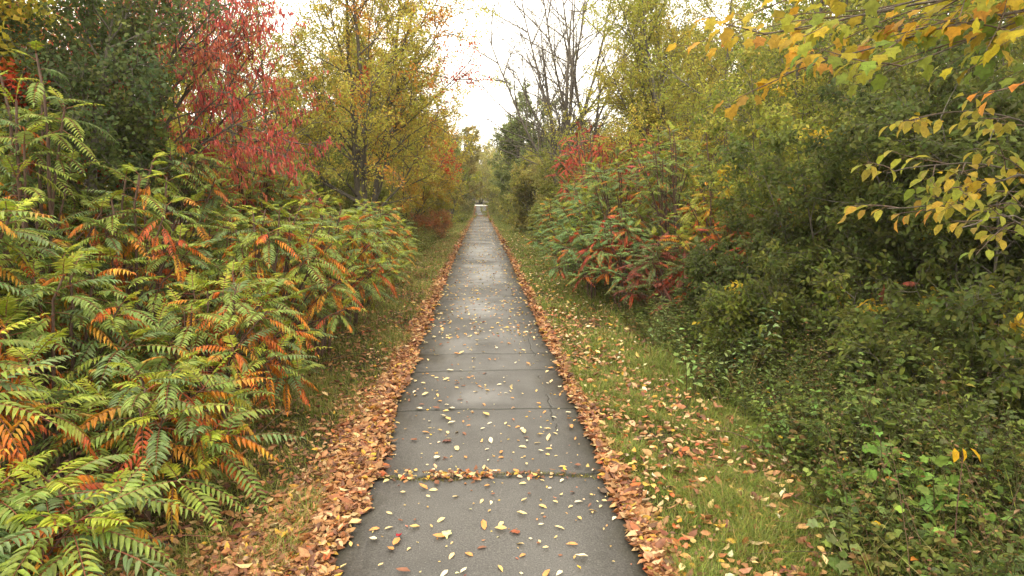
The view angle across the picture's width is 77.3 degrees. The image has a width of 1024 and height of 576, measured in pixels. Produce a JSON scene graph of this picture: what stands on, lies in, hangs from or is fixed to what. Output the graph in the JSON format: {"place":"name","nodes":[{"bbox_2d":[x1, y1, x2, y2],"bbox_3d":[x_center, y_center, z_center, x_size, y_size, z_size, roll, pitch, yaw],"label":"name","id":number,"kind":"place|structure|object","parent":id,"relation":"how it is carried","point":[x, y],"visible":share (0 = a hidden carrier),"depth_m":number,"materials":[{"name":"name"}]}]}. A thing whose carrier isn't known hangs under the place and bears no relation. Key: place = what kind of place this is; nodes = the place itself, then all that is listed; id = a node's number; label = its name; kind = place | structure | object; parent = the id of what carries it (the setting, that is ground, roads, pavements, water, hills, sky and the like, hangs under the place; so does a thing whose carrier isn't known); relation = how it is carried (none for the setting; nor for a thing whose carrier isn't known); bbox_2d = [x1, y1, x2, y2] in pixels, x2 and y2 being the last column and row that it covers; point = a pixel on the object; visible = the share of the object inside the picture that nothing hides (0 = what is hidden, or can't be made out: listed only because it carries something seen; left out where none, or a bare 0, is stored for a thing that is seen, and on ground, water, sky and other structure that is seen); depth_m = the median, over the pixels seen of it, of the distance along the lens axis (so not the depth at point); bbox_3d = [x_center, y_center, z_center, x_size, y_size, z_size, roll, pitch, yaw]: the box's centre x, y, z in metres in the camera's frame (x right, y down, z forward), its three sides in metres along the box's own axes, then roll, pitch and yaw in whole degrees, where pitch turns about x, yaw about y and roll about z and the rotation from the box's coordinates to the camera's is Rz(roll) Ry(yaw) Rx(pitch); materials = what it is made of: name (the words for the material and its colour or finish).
{"place":"outdoors","nodes":[
{"label":"outdoors","id":0,"kind":"place"},
{"bbox_2d":[330,206,647,575],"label":"path","id":1,"kind":"structure","parent":0,"point":[586,533],"depth_m":5.27,"materials":[{"name":"concrete"}]},
{"bbox_2d":[370,470,599,481],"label":"moss","id":2,"kind":"object","parent":1,"relation":"on","point":[585,475],"visible":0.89,"depth_m":4.98,"materials":[{"name":"green plant"}]},
{"bbox_2d":[15,0,1003,176],"label":"sky","id":3,"kind":"structure","parent":0,"point":[471,108],"materials":[{"name":"white"}]},
{"bbox_2d":[0,199,1019,575],"bbox_3d":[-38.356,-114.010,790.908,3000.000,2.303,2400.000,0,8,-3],"label":"ground","id":4,"kind":"structure","parent":0,"point":[306,443],"depth_m":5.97,"materials":[{"name":"green plant"}]},
{"bbox_2d":[0,148,81,356],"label":"sumac shrub","id":5,"kind":"object","parent":4,"relation":"on","point":[6,231],"visible":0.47,"depth_m":4.61,"materials":[{"name":"green plant"}]},
{"bbox_2d":[0,313,115,493],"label":"sumac shrub","id":6,"kind":"object","parent":4,"relation":"on","point":[23,402],"visible":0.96,"depth_m":3.73,"materials":[{"name":"green plant"}]},
{"bbox_2d":[0,0,129,193],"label":"broadleaf tree","id":7,"kind":"object","parent":4,"relation":"on","point":[16,10],"visible":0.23,"depth_m":6.66,"materials":[{"name":"green plant"}]},
{"bbox_2d":[0,199,146,456],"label":"sumac shrub","id":8,"kind":"object","parent":4,"relation":"on","point":[6,263],"visible":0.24,"depth_m":5.25,"materials":[{"name":"green plant"}]},
{"bbox_2d":[0,40,154,426],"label":"sumac shrub","id":9,"kind":"object","parent":4,"relation":"on","point":[19,183],"visible":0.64,"depth_m":5.70,"materials":[{"name":"green plant"}]},
{"bbox_2d":[2,164,153,387],"bbox_3d":[-5.151,-0.139,7.072,2.115,2.608,2.170,0,8,-3],"label":"sumac shrub","id":10,"kind":"object","parent":4,"relation":"on","point":[75,221],"visible":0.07,"depth_m":6.91,"materials":[{"name":"green plant"}]},
{"bbox_2d":[0,242,199,476],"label":"sumac shrub","id":11,"kind":"object","parent":4,"relation":"on","point":[98,320],"visible":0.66,"depth_m":4.75,"materials":[{"name":"green plant"}]},
{"bbox_2d":[0,450,207,575],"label":"sumac shrub","id":12,"kind":"object","parent":4,"relation":"on","point":[43,522],"visible":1,"depth_m":3.06,"materials":[{"name":"green plant"}]},
{"bbox_2d":[0,0,240,382],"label":"vine covered tree","id":13,"kind":"object","parent":4,"relation":"on","point":[119,126],"visible":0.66,"depth_m":6.79,"materials":[{"name":"green plant"}]},
{"bbox_2d":[4,0,240,344],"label":"sumac tree","id":14,"kind":"object","parent":4,"relation":"on","point":[79,23],"visible":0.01,"depth_m":8.73,"materials":[{"name":"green plant"}]},
{"bbox_2d":[47,107,202,310],"bbox_3d":[-7.847,-1.831,12.049,4.777,4.961,3.280,0,8,-3],"label":"broadleaf tree","id":15,"kind":"object","parent":4,"relation":"on","point":[176,126],"depth_m":11.66,"materials":[{"name":"green plant"}]},
{"bbox_2d":[46,152,240,417],"bbox_3d":[-3.618,0.021,6.270,1.778,2.675,1.953,-3,9,-22],"label":"sumac shrub","id":16,"kind":"object","parent":4,"relation":"on","point":[159,245],"visible":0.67,"depth_m":6.01,"materials":[{"name":"green plant"}]},
{"bbox_2d":[0,349,306,541],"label":"sumac shrub","id":17,"kind":"object","parent":4,"relation":"on","point":[168,410],"visible":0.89,"depth_m":4.21,"materials":[{"name":"green plant"}]},
{"bbox_2d":[76,106,252,350],"bbox_3d":[-4.179,-0.557,7.923,2.362,3.271,2.142,0,8,-3],"label":"sumac shrub","id":18,"kind":"object","parent":4,"relation":"on","point":[195,197],"visible":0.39,"depth_m":7.66,"materials":[{"name":"green plant"}]},
{"bbox_2d":[8,0,343,346],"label":"sumac tree","id":19,"kind":"object","parent":4,"relation":"on","point":[213,49],"visible":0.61,"depth_m":8.51,"materials":[{"name":"red plant"}]},
{"bbox_2d":[131,206,290,371],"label":"sumac shrub","id":20,"kind":"object","parent":4,"relation":"on","point":[216,244],"visible":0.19,"depth_m":7.61,"materials":[{"name":"green plant"}]},
{"bbox_2d":[95,256,331,441],"bbox_3d":[-2.619,0.571,5.588,1.925,1.730,1.684,3,9,22],"label":"sumac shrub","id":21,"kind":"object","parent":4,"relation":"on","point":[246,317],"visible":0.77,"depth_m":5.46,"materials":[{"name":"green plant"}]},
{"bbox_2d":[64,0,367,225],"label":"broadleaf tree","id":22,"kind":"object","parent":4,"relation":"on","point":[215,32],"visible":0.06,"depth_m":19.79,"materials":[{"name":"red plant"}]},
{"bbox_2d":[176,130,315,240],"bbox_3d":[-6.139,-1.753,14.830,3.430,3.958,3.033,0,8,-3],"label":"broadleaf tree","id":23,"kind":"object","parent":4,"relation":"on","point":[291,185],"visible":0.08,"depth_m":14.31,"materials":[{"name":"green plant"}]},
{"bbox_2d":[133,0,365,223],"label":"broadleaf tree","id":24,"kind":"object","parent":4,"relation":"on","point":[294,99],"visible":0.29,"depth_m":16.36,"materials":[{"name":"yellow plant"}]},
{"bbox_2d":[182,104,326,329],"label":"sumac shrub","id":25,"kind":"object","parent":4,"relation":"on","point":[268,157],"visible":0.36,"depth_m":9.95,"materials":[{"name":"green plant"}]},
{"bbox_2d":[1,203,523,575],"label":"undergrowth","id":26,"kind":"object","parent":4,"relation":"on","point":[433,237],"visible":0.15,"depth_m":13.98,"materials":[{"name":"green plant"}]},
{"bbox_2d":[202,139,333,330],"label":"sumac shrub","id":27,"kind":"object","parent":4,"relation":"on","point":[250,191],"visible":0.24,"depth_m":9.53,"materials":[{"name":"green plant"}]},
{"bbox_2d":[211,172,333,335],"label":"sumac shrub","id":28,"kind":"object","parent":4,"relation":"on","point":[280,201],"visible":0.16,"depth_m":9.33,"materials":[{"name":"green plant"}]},
{"bbox_2d":[182,197,366,397],"bbox_3d":[-2.541,0.134,6.948,1.944,2.210,2.029,0,8,-3],"label":"sumac shrub","id":29,"kind":"object","parent":4,"relation":"on","point":[252,239],"visible":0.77,"depth_m":6.70,"materials":[{"name":"green plant"}]},
{"bbox_2d":[281,178,349,312],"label":"sumac shrub","id":30,"kind":"object","parent":4,"relation":"on","point":[317,194],"visible":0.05,"depth_m":11.59,"materials":[{"name":"green plant"}]},
{"bbox_2d":[277,120,360,232],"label":"broadleaf tree","id":31,"kind":"object","parent":4,"relation":"on","point":[340,187],"visible":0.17,"depth_m":21.86,"materials":[{"name":"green plant"}]},
{"bbox_2d":[264,194,407,356],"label":"sumac shrub","id":32,"kind":"object","parent":4,"relation":"on","point":[355,261],"visible":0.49,"depth_m":8.51,"materials":[{"name":"green plant"}]},
{"bbox_2d":[275,7,437,220],"bbox_3d":[-9.719,-10.290,40.865,10.246,13.662,9.203,4,9,25],"label":"broadleaf tree","id":33,"kind":"object","parent":4,"relation":"on","point":[341,78],"visible":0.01,"depth_m":38.49,"materials":[{"name":"yellow plant"}]},
{"bbox_2d":[297,101,421,222],"bbox_3d":[-7.263,-5.078,29.090,5.299,6.384,6.374,-6,10,-33],"label":"broadleaf tree","id":34,"kind":"object","parent":4,"relation":"on","point":[369,165],"visible":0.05,"depth_m":28.40,"materials":[{"name":"yellow plant"}]},
{"bbox_2d":[309,207,416,328],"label":"sumac shrub","id":35,"kind":"object","parent":4,"relation":"on","point":[375,238],"visible":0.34,"depth_m":10.27,"materials":[{"name":"green plant"}]},
{"bbox_2d":[221,0,505,216],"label":"broadleaf tree","id":36,"kind":"object","parent":4,"relation":"on","point":[409,78],"visible":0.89,"depth_m":17.98,"materials":[{"name":"yellow plant"}]},
{"bbox_2d":[332,166,403,222],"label":"broadleaf tree","id":37,"kind":"object","parent":4,"relation":"on","point":[384,192],"visible":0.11,"depth_m":22.81,"materials":[{"name":"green plant"}]},
{"bbox_2d":[273,4,474,213],"bbox_3d":[-5.314,-6.333,25.924,7.890,9.871,5.784,2,9,14],"label":"broadleaf tree","id":38,"kind":"object","parent":4,"relation":"on","point":[413,184],"visible":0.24,"depth_m":25.38,"materials":[{"name":"yellow plant"}]},
{"bbox_2d":[341,190,408,273],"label":"sumac shrub","id":39,"kind":"object","parent":4,"relation":"on","point":[369,202],"visible":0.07,"depth_m":14.20,"materials":[{"name":"green plant"}]},
{"bbox_2d":[337,202,425,307],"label":"sumac shrub","id":40,"kind":"object","parent":4,"relation":"on","point":[388,218],"visible":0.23,"depth_m":12.47,"materials":[{"name":"green plant"}]},
{"bbox_2d":[366,206,424,274],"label":"sumac shrub","id":41,"kind":"object","parent":4,"relation":"on","point":[406,233],"visible":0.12,"depth_m":16.32,"materials":[{"name":"green plant"}]},
{"bbox_2d":[341,98,485,232],"bbox_3d":[-5.713,-6.089,32.870,6.760,7.513,6.750,6,10,34],"label":"broadleaf tree","id":42,"kind":"object","parent":4,"relation":"on","point":[445,184],"visible":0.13,"depth_m":32.90,"materials":[{"name":"yellow plant"}]},
{"bbox_2d":[406,208,453,237],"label":"red bush","id":43,"kind":"object","parent":4,"relation":"on","point":[436,221],"visible":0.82,"depth_m":32.48,"materials":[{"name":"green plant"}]},
{"bbox_2d":[387,113,484,224],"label":"broadleaf tree","id":44,"kind":"object","parent":4,"relation":"on","point":[476,178],"visible":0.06,"depth_m":43.97,"materials":[{"name":"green plant"}]},
{"bbox_2d":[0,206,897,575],"bbox_3d":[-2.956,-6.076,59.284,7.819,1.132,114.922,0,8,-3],"label":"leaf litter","id":45,"kind":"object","parent":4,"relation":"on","point":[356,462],"visible":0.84,"depth_m":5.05,"materials":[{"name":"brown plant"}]},
{"bbox_2d":[412,117,490,216],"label":"broadleaf tree","id":46,"kind":"object","parent":4,"relation":"on","point":[472,160],"visible":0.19,"depth_m":56.18,"materials":[{"name":"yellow plant"}]},
{"bbox_2d":[469,142,527,219],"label":"broadleaf tree","id":47,"kind":"object","parent":4,"relation":"on","point":[500,198],"visible":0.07,"depth_m":64.58,"materials":[{"name":"green plant"}]},
{"bbox_2d":[0,274,1023,575],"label":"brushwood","id":48,"kind":"object","parent":4,"relation":"on","point":[376,354],"visible":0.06,"depth_m":5.07,"materials":[{"name":"brown plant"}]},
{"bbox_2d":[496,148,550,231],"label":"broadleaf tree","id":49,"kind":"object","parent":4,"relation":"on","point":[520,187],"visible":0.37,"depth_m":39.23,"materials":[{"name":"green plant"}]},
{"bbox_2d":[486,74,563,221],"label":"broadleaf tree","id":50,"kind":"object","parent":4,"relation":"on","point":[502,183],"visible":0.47,"depth_m":44.80,"materials":[{"name":"green plant"}]},
{"bbox_2d":[525,184,574,260],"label":"sumac shrub","id":51,"kind":"object","parent":4,"relation":"on","point":[555,206],"visible":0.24,"depth_m":20.17,"materials":[{"name":"green plant"}]},
{"bbox_2d":[524,197,582,274],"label":"sumac shrub","id":52,"kind":"object","parent":4,"relation":"on","point":[542,233],"visible":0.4,"depth_m":17.57,"materials":[{"name":"green plant"}]},
{"bbox_2d":[438,0,698,189],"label":"bare tree","id":53,"kind":"object","parent":4,"relation":"on","point":[571,86],"visible":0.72,"depth_m":26.79,"materials":[{"name":"brown plant"}]},
{"bbox_2d":[526,139,631,246],"bbox_3d":[2.797,-3.302,24.615,4.492,4.729,4.281,0,8,-3],"label":"broadleaf tree","id":54,"kind":"object","parent":4,"relation":"on","point":[542,188],"visible":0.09,"depth_m":23.79,"materials":[{"name":"green plant"}]},
{"bbox_2d":[525,116,632,207],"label":"broadleaf tree","id":55,"kind":"object","parent":4,"relation":"on","point":[549,179],"visible":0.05,"depth_m":34.07,"materials":[{"name":"green plant"}]},
{"bbox_2d":[537,174,627,290],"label":"sumac shrub","id":56,"kind":"object","parent":4,"relation":"on","point":[570,208],"visible":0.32,"depth_m":14.44,"materials":[{"name":"green plant"}]},
{"bbox_2d":[543,204,623,300],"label":"sumac shrub","id":57,"kind":"object","parent":4,"relation":"on","point":[567,251],"visible":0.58,"depth_m":13.22,"materials":[{"name":"green plant"}]},
{"bbox_2d":[544,119,633,212],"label":"sumac shrub","id":58,"kind":"object","parent":4,"relation":"on","point":[575,162],"visible":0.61,"depth_m":17.92,"materials":[{"name":"green plant"}]},
{"bbox_2d":[553,157,626,275],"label":"sumac shrub","id":59,"kind":"object","parent":4,"relation":"on","point":[579,183],"visible":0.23,"depth_m":15.95,"materials":[{"name":"green plant"}]},
{"bbox_2d":[560,208,668,308],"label":"sumac shrub","id":60,"kind":"object","parent":4,"relation":"on","point":[623,247],"visible":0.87,"depth_m":11.80,"materials":[{"name":"green plant"}]},
{"bbox_2d":[565,146,669,295],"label":"sumac shrub","id":61,"kind":"object","parent":4,"relation":"on","point":[618,188],"visible":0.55,"depth_m":13.13,"materials":[{"name":"green plant"}]},
{"bbox_2d":[616,128,668,272],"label":"sumac shrub","id":62,"kind":"object","parent":4,"relation":"on","point":[633,164],"visible":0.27,"depth_m":16.46,"materials":[{"name":"green plant"}]},
{"bbox_2d":[604,231,706,315],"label":"sumac shrub","id":63,"kind":"object","parent":4,"relation":"on","point":[662,286],"visible":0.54,"depth_m":10.67,"materials":[{"name":"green plant"}]},
{"bbox_2d":[610,120,718,299],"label":"sumac shrub","id":64,"kind":"object","parent":4,"relation":"on","point":[662,217],"visible":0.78,"depth_m":12.18,"materials":[{"name":"green plant"}]},
{"bbox_2d":[538,0,795,256],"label":"broadleaf tree","id":65,"kind":"object","parent":4,"relation":"on","point":[630,102],"visible":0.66,"depth_m":17.98,"materials":[{"name":"green plant"}]},
{"bbox_2d":[630,119,705,280],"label":"sumac shrub","id":66,"kind":"object","parent":4,"relation":"on","point":[662,146],"visible":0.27,"depth_m":13.96,"materials":[{"name":"green plant"}]},
{"bbox_2d":[598,22,739,221],"bbox_3d":[10.421,-11.083,40.125,10.253,15.524,11.157,3,9,22],"label":"broadleaf tree","id":67,"kind":"object","parent":4,"relation":"on","point":[667,77],"visible":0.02,"depth_m":39.26,"materials":[{"name":"green plant"}]},
{"bbox_2d":[648,295,703,354],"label":"leafy weed","id":68,"kind":"object","parent":4,"relation":"on","point":[664,337],"visible":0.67,"depth_m":8.83,"materials":[{"name":"green plant"}]},
{"bbox_2d":[571,0,828,240],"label":"broadleaf tree","id":69,"kind":"object","parent":4,"relation":"on","point":[695,34],"visible":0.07,"depth_m":22.55,"materials":[{"name":"green plant"}]},
{"bbox_2d":[649,163,754,291],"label":"leafy bush","id":70,"kind":"object","parent":4,"relation":"on","point":[697,221],"visible":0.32,"depth_m":10.72,"materials":[{"name":"green plant"}]},
{"bbox_2d":[671,121,750,243],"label":"sumac shrub","id":71,"kind":"object","parent":4,"relation":"on","point":[708,148],"visible":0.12,"depth_m":12.44,"materials":[{"name":"green plant"}]},
{"bbox_2d":[671,328,752,400],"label":"leafy weed","id":72,"kind":"object","parent":4,"relation":"on","point":[698,382],"visible":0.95,"depth_m":7.11,"materials":[{"name":"green plant"}]},
{"bbox_2d":[672,203,779,305],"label":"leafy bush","id":73,"kind":"object","parent":4,"relation":"on","point":[714,236],"visible":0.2,"depth_m":9.68,"materials":[{"name":"green plant"}]},
{"bbox_2d":[674,219,813,351],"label":"leafy bush","id":74,"kind":"object","parent":4,"relation":"on","point":[727,264],"visible":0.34,"depth_m":8.81,"materials":[{"name":"green plant"}]},
{"bbox_2d":[690,272,818,388],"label":"leafy bush","id":75,"kind":"object","parent":4,"relation":"on","point":[715,306],"visible":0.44,"depth_m":7.61,"materials":[{"name":"green plant"}]},
{"bbox_2d":[729,303,781,383],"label":"leafy weed","id":76,"kind":"object","parent":4,"relation":"on","point":[769,333],"visible":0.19,"depth_m":7.32,"materials":[{"name":"green plant"}]},
{"bbox_2d":[508,214,1023,575],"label":"undergrowth","id":77,"kind":"object","parent":4,"relation":"on","point":[866,510],"visible":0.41,"depth_m":4.16,"materials":[{"name":"green plant"}]},
{"bbox_2d":[688,27,972,303],"bbox_3d":[5.134,-1.558,10.211,4.232,4.821,5.702,6,10,36],"label":"leafy bush","id":78,"kind":"object","parent":77,"relation":"in","point":[762,120],"visible":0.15,"depth_m":9.47,"materials":[{"name":"green plant"}]},
{"bbox_2d":[813,295,1023,414],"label":"leafy bush","id":79,"kind":"object","parent":77,"relation":"in","point":[864,331],"visible":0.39,"depth_m":5.62,"materials":[{"name":"green plant"}]},
{"bbox_2d":[689,147,853,277],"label":"leafy bush","id":80,"kind":"object","parent":4,"relation":"on","point":[749,184],"visible":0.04,"depth_m":10.79,"materials":[{"name":"green plant"}]},
{"bbox_2d":[728,384,831,471],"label":"leafy weed","id":81,"kind":"object","parent":4,"relation":"on","point":[788,451],"visible":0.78,"depth_m":5.15,"materials":[{"name":"green plant"}]},
{"bbox_2d":[629,0,963,261],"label":"broadleaf tree","id":82,"kind":"object","parent":4,"relation":"on","point":[796,85],"visible":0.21,"depth_m":13.45,"materials":[{"name":"green plant"}]},
{"bbox_2d":[667,0,955,220],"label":"leafy bush","id":83,"kind":"object","parent":4,"relation":"on","point":[748,60],"visible":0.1,"depth_m":11.59,"materials":[{"name":"green plant"}]},
{"bbox_2d":[719,239,953,397],"bbox_3d":[3.689,0.420,7.305,2.130,1.954,2.011,-4,9,-26],"label":"leafy bush","id":84,"kind":"object","parent":4,"relation":"on","point":[834,299],"visible":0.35,"depth_m":7.15,"materials":[{"name":"green plant"}]},
{"bbox_2d":[666,0,1023,120],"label":"maple tree","id":85,"kind":"object","parent":4,"relation":"on","point":[984,15],"visible":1,"depth_m":3.23,"materials":[{"name":"yellow plant"}]},
{"bbox_2d":[701,109,1008,313],"bbox_3d":[4.662,-0.650,8.498,4.161,3.636,3.410,0,8,-3],"label":"leafy bush","id":86,"kind":"object","parent":4,"relation":"on","point":[777,145],"visible":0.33,"depth_m":8.01,"materials":[{"name":"green plant"}]},
{"bbox_2d":[808,337,917,450],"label":"leafy weed","id":87,"kind":"object","parent":4,"relation":"on","point":[852,392],"visible":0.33,"depth_m":4.95,"materials":[{"name":"green plant"}]},
{"bbox_2d":[711,0,1023,157],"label":"broadleaf tree","id":88,"kind":"object","parent":4,"relation":"on","point":[890,23],"visible":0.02,"depth_m":18.01,"materials":[{"name":"green plant"}]},
{"bbox_2d":[759,0,1023,306],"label":"leafy bush","id":89,"kind":"object","parent":4,"relation":"on","point":[916,81],"visible":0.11,"depth_m":7.94,"materials":[{"name":"green plant"}]},
{"bbox_2d":[771,25,1023,340],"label":"leafy bush","id":90,"kind":"object","parent":4,"relation":"on","point":[943,250],"visible":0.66,"depth_m":6.33,"materials":[{"name":"green plant"}]},
{"bbox_2d":[857,414,978,558],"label":"leafy weed","id":91,"kind":"object","parent":4,"relation":"on","point":[941,460],"visible":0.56,"depth_m":3.96,"materials":[{"name":"green plant"}]},
{"bbox_2d":[813,25,1023,319],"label":"leafy bush","id":92,"kind":"object","parent":4,"relation":"on","point":[894,82],"visible":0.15,"depth_m":6.98,"materials":[{"name":"green plant"}]},
{"bbox_2d":[818,374,1023,522],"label":"leafy bush","id":93,"kind":"object","parent":4,"relation":"on","point":[959,419],"visible":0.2,"depth_m":4.53,"materials":[{"name":"green plant"}]},
{"bbox_2d":[823,463,1019,574],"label":"leafy weed","id":94,"kind":"object","parent":4,"relation":"on","point":[940,488],"visible":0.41,"depth_m":3.71,"materials":[{"name":"green plant"}]},
{"bbox_2d":[837,92,1023,259],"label":"yellow sapling","id":95,"kind":"object","parent":4,"relation":"on","point":[958,192],"visible":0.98,"depth_m":3.59,"materials":[{"name":"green plant"}]},
{"bbox_2d":[839,1,1023,278],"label":"leafy bush","id":96,"kind":"object","parent":4,"relation":"on","point":[863,20],"visible":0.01,"depth_m":10.16,"materials":[{"name":"green plant"}]},
{"bbox_2d":[952,447,980,555],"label":"bramble stem","id":97,"kind":"object","parent":4,"relation":"on","point":[955,453],"visible":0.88,"depth_m":3.37,"materials":[{"name":"orange plant"}]},
{"bbox_2d":[917,247,1023,437],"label":"leafy bush","id":98,"kind":"object","parent":4,"relation":"on","point":[999,355],"visible":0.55,"depth_m":4.99,"materials":[{"name":"green plant"}]},
{"bbox_2d":[923,318,1023,431],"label":"leafy weed","id":99,"kind":"object","parent":4,"relation":"on","point":[936,348],"visible":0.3,"depth_m":4.66,"materials":[{"name":"green plant"}]},
{"bbox_2d":[966,62,1023,283],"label":"leafy bush","id":100,"kind":"object","parent":4,"relation":"on","point":[979,83],"visible":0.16,"depth_m":6.14,"materials":[{"name":"green plant"}]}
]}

